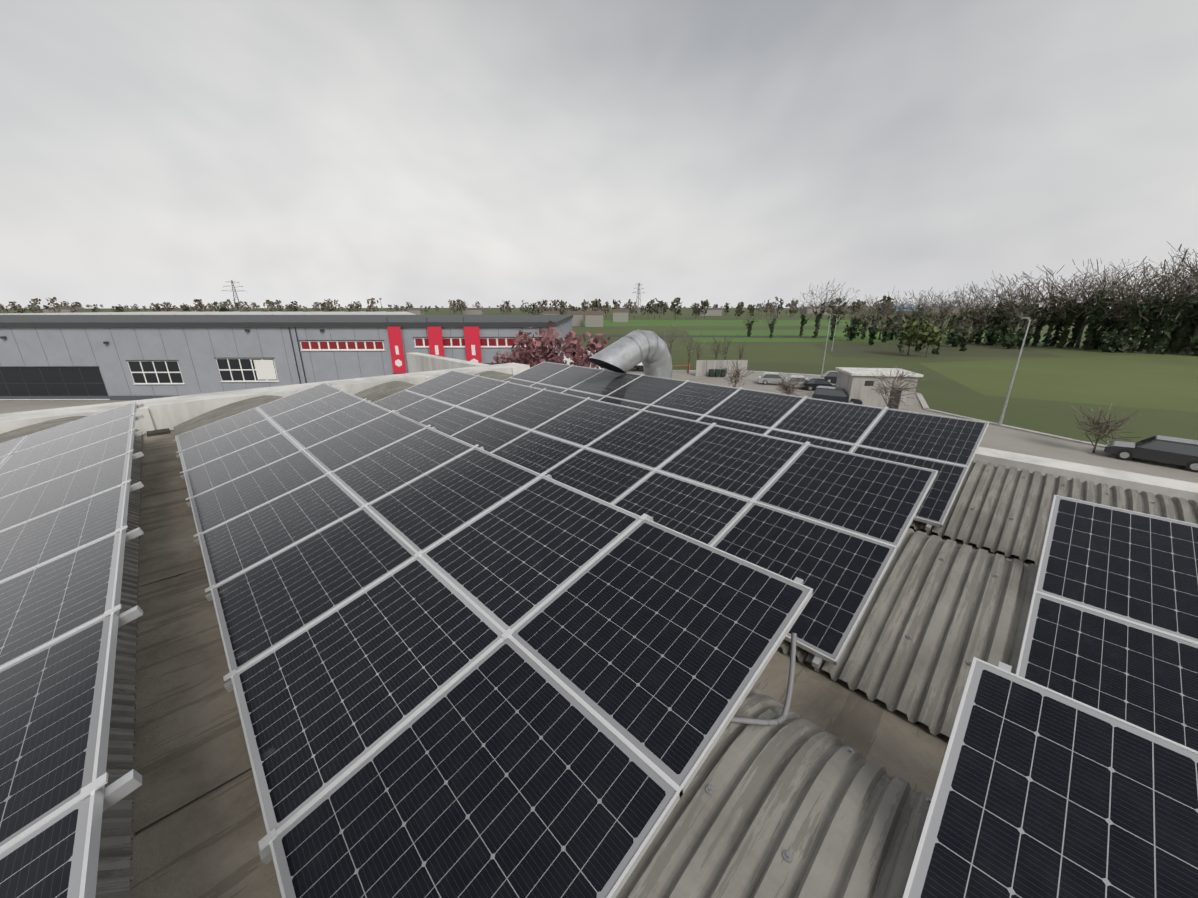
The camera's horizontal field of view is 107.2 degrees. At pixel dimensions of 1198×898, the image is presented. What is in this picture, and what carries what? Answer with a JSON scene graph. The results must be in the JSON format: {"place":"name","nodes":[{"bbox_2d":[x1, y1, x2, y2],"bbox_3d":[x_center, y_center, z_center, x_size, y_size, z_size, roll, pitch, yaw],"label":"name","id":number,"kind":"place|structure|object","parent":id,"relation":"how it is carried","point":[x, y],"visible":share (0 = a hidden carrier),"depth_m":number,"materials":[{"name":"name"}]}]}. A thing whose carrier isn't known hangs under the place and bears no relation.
{"place":"outdoors","nodes":[
{"label":"outdoors","id":0,"kind":"place"},
{"bbox_2d":[43,304,963,326],"bbox_3d":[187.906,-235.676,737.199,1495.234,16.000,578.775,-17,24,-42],"label":"buildings","id":1,"kind":"structure","parent":0,"point":[593,318],"depth_m":413.05,"materials":[{"name":"grey"}]},
{"bbox_2d":[0,308,1197,444],"bbox_3d":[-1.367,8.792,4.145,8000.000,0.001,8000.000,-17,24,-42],"label":"ground","id":2,"kind":"structure","parent":0,"point":[939,392],"depth_m":78.82,"materials":[{"name":"green plant"}]},
{"bbox_2d":[53,280,777,314],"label":"electricity pylons","id":3,"kind":"object","parent":2,"relation":"on","point":[231,281],"visible":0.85,"depth_m":515.32,"materials":[{"name":"silver metal"}]},
{"bbox_2d":[0,296,1023,318],"bbox_3d":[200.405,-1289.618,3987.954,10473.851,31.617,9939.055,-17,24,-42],"label":"trees","id":4,"kind":"object","parent":2,"relation":"on","point":[696,310],"visible":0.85,"depth_m":419.23,"materials":[{"name":"green plant"}]},
{"bbox_2d":[0,370,1197,482],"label":"yard","id":5,"kind":"structure","parent":2,"relation":"on","point":[1009,439],"depth_m":33.19,"materials":[{"name":"grey concrete"}]},
{"bbox_2d":[0,311,415,314],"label":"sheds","id":6,"kind":"object","parent":5,"relation":"on","point":[252,313],"visible":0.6,"depth_m":117.25,"materials":[{"name":"grey"}]},
{"bbox_2d":[0,315,572,400],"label":"grey building","id":7,"kind":"structure","parent":5,"relation":"on","point":[92,357],"depth_m":46.69,"materials":[{"name":"grey metal"}]},
{"bbox_2d":[386,317,481,373],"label":"red banners","id":8,"kind":"object","parent":7,"relation":"attached to","point":[472,343],"visible":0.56,"depth_m":46.16,"materials":[{"name":"red fabric"}]},
{"bbox_2d":[564,354,602,368],"bbox_3d":[-3.729,-10.340,57.522,8.320,3.700,2.500,-1,18,-4],"label":"truck","id":9,"kind":"object","parent":5,"relation":"on","point":[567,360],"depth_m":55.97,"materials":[{"name":"white"}]},
{"bbox_2d":[633,362,643,371],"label":"parked car","id":10,"kind":"object","parent":5,"relation":"on","point":[639,367],"visible":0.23,"depth_m":68.58,"materials":[{"name":"white"}]},
{"bbox_2d":[676,364,725,376],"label":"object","id":11,"kind":"object","parent":5,"relation":"on","point":[711,372],"visible":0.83,"depth_m":63.30,"materials":[{"name":"grey"}]},
{"bbox_2d":[758,372,786,384],"bbox_3d":[23.016,-9.169,57.494,4.320,1.472,2.060,5,18,15],"label":"silver car","id":12,"kind":"object","parent":5,"relation":"on","point":[764,378],"visible":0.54,"depth_m":56.93,"materials":[{"name":"grey paint"}]},
{"bbox_2d":[783,375,806,388],"bbox_3d":[25.121,-8.331,54.891,4.020,1.472,2.060,5,18,15],"label":"silver car","id":13,"kind":"object","parent":5,"relation":"on","point":[800,377],"visible":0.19,"depth_m":54.31,"materials":[{"name":"grey paint"}]},
{"bbox_2d":[695,360,923,408],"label":"small building","id":14,"kind":"structure","parent":5,"relation":"on","point":[853,382],"depth_m":43.96,"materials":[{"name":"concrete"}]},
{"bbox_2d":[802,377,835,390],"bbox_3d":[26.889,-7.867,53.449,4.220,1.472,2.060,5,18,15],"label":"dark car","id":15,"kind":"object","parent":5,"relation":"on","point":[810,383],"visible":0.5,"depth_m":52.91,"materials":[{"name":"grey paint"}]},
{"bbox_2d":[821,371,837,382],"bbox_3d":[31.896,-9.573,58.748,4.120,1.472,2.060,5,18,15],"label":"van","id":16,"kind":"object","parent":5,"relation":"on","point":[830,376],"visible":0.33,"depth_m":58.29,"materials":[{"name":"grey paint"}]},
{"bbox_2d":[812,386,862,404],"bbox_3d":[24.703,-5.453,45.659,4.620,1.651,2.130,12,21,32],"label":"dark suv","id":17,"kind":"object","parent":5,"relation":"on","point":[839,394],"visible":0.69,"depth_m":45.18,"materials":[{"name":"grey paint"}]},
{"bbox_2d":[630,369,1105,447],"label":"kerb","id":18,"kind":"structure","parent":5,"relation":"on","point":[923,403],"depth_m":38.84,"materials":[{"name":"grey concrete"}]},
{"bbox_2d":[1104,435,1197,471],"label":"suv","id":19,"kind":"object","parent":5,"relation":"on","point":[1173,450],"visible":0.98,"depth_m":27.91,"materials":[{"name":"grey paint"}]},
{"bbox_2d":[490,244,1197,452],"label":"trees","id":20,"kind":"object","parent":2,"relation":"on","point":[1176,322],"visible":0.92,"depth_m":98.79,"materials":[{"name":"brown plant"}]},
{"bbox_2d":[821,314,1030,424],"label":"lamp posts","id":21,"kind":"object","parent":2,"relation":"on","point":[1007,398],"visible":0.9,"depth_m":36.76,"materials":[{"name":"grey metal"}]},
{"bbox_2d":[0,0,1197,308],"label":"sky","id":22,"kind":"structure","parent":0,"point":[427,153],"materials":[{"name":"grey"}]},
{"bbox_2d":[575,335,829,337],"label":"field","id":23,"kind":"structure","parent":0,"point":[714,336],"depth_m":150.21,"materials":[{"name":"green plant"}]},
{"bbox_2d":[584,320,905,325],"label":"field","id":24,"kind":"structure","parent":0,"point":[708,323],"depth_m":266.84,"materials":[{"name":"green plant"}]},
{"bbox_2d":[686,330,1049,341],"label":"field","id":25,"kind":"structure","parent":0,"point":[840,336],"depth_m":155.50,"materials":[{"name":"green plant"}]},
{"bbox_2d":[812,343,1061,356],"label":"field","id":26,"kind":"structure","parent":0,"point":[888,350],"depth_m":99.91,"materials":[{"name":"green plant"}]},
{"bbox_2d":[919,353,1197,411],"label":"field","id":27,"kind":"structure","parent":0,"point":[1162,381],"depth_m":62.32,"materials":[{"name":"green plant"}]},
{"bbox_3d":[-2.529,16.275,-31.161,68.130,7.400,70.300,-17,24,-42],"label":"building","id":28,"kind":"object","parent":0,"visible":0},
{"bbox_2d":[130,429,1034,897],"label":"roof slab","id":29,"kind":"structure","parent":28,"relation":"on","point":[190,745],"depth_m":2.42,"materials":[{"name":"grey concrete"}]},
{"bbox_2d":[0,416,141,897],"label":"corrugated roof","id":30,"kind":"structure","parent":29,"relation":"on","point":[114,876],"depth_m":2.38,"materials":[{"name":"grey metal"}]},
{"bbox_2d":[135,428,251,834],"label":"gutter joints","id":31,"kind":"object","parent":29,"relation":"on","point":[158,432],"visible":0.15,"depth_m":2.16,"materials":[{"name":"grey metal"}]},
{"bbox_2d":[173,395,931,897],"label":"corrugated roof","id":32,"kind":"structure","parent":29,"relation":"on","point":[831,815],"depth_m":1.60,"materials":[{"name":"grey metal"}]},
{"bbox_2d":[0,361,1197,897],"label":"solar panels","id":33,"kind":"object","parent":32,"relation":"on","point":[522,633],"visible":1,"depth_m":2.46,"materials":[{"name":"black glass"}]},
{"bbox_2d":[730,633,796,725],"bbox_3d":[0.754,1.118,2.023,0.653,0.274,0.196,-11,21,-30],"label":"conduit","id":34,"kind":"object","parent":32,"relation":"on","point":[768,722],"visible":0.88,"depth_m":2.07,"materials":[{"name":"grey"}]},
{"bbox_2d":[706,470,1156,862],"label":"roof bolts","id":35,"kind":"object","parent":32,"relation":"on","point":[787,855],"visible":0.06,"depth_m":1.79,"materials":[{"name":"silver metal"}]},
{"bbox_2d":[0,352,1197,500],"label":"parapets","id":36,"kind":"object","parent":29,"relation":"on","point":[170,413],"visible":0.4,"depth_m":8.03,"materials":[{"name":"concrete"}]},
{"bbox_2d":[588,329,672,378],"bbox_3d":[0.772,1.693,11.259,2.605,9.154,0.718,-17,24,-42],"label":"duct","id":37,"kind":"object","parent":29,"relation":"on","point":[648,349],"visible":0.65,"depth_m":9.75,"materials":[{"name":"grey metal"}]},
{"bbox_2d":[354,381,1038,737],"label":"corrugated roof","id":38,"kind":"structure","parent":29,"relation":"on","point":[956,610],"depth_m":2.80,"materials":[{"name":"grey metal"}]},
{"bbox_2d":[475,371,1197,564],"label":"corrugated roof","id":39,"kind":"structure","parent":29,"relation":"on","point":[997,498],"depth_m":4.40,"materials":[{"name":"grey metal"}]}
]}

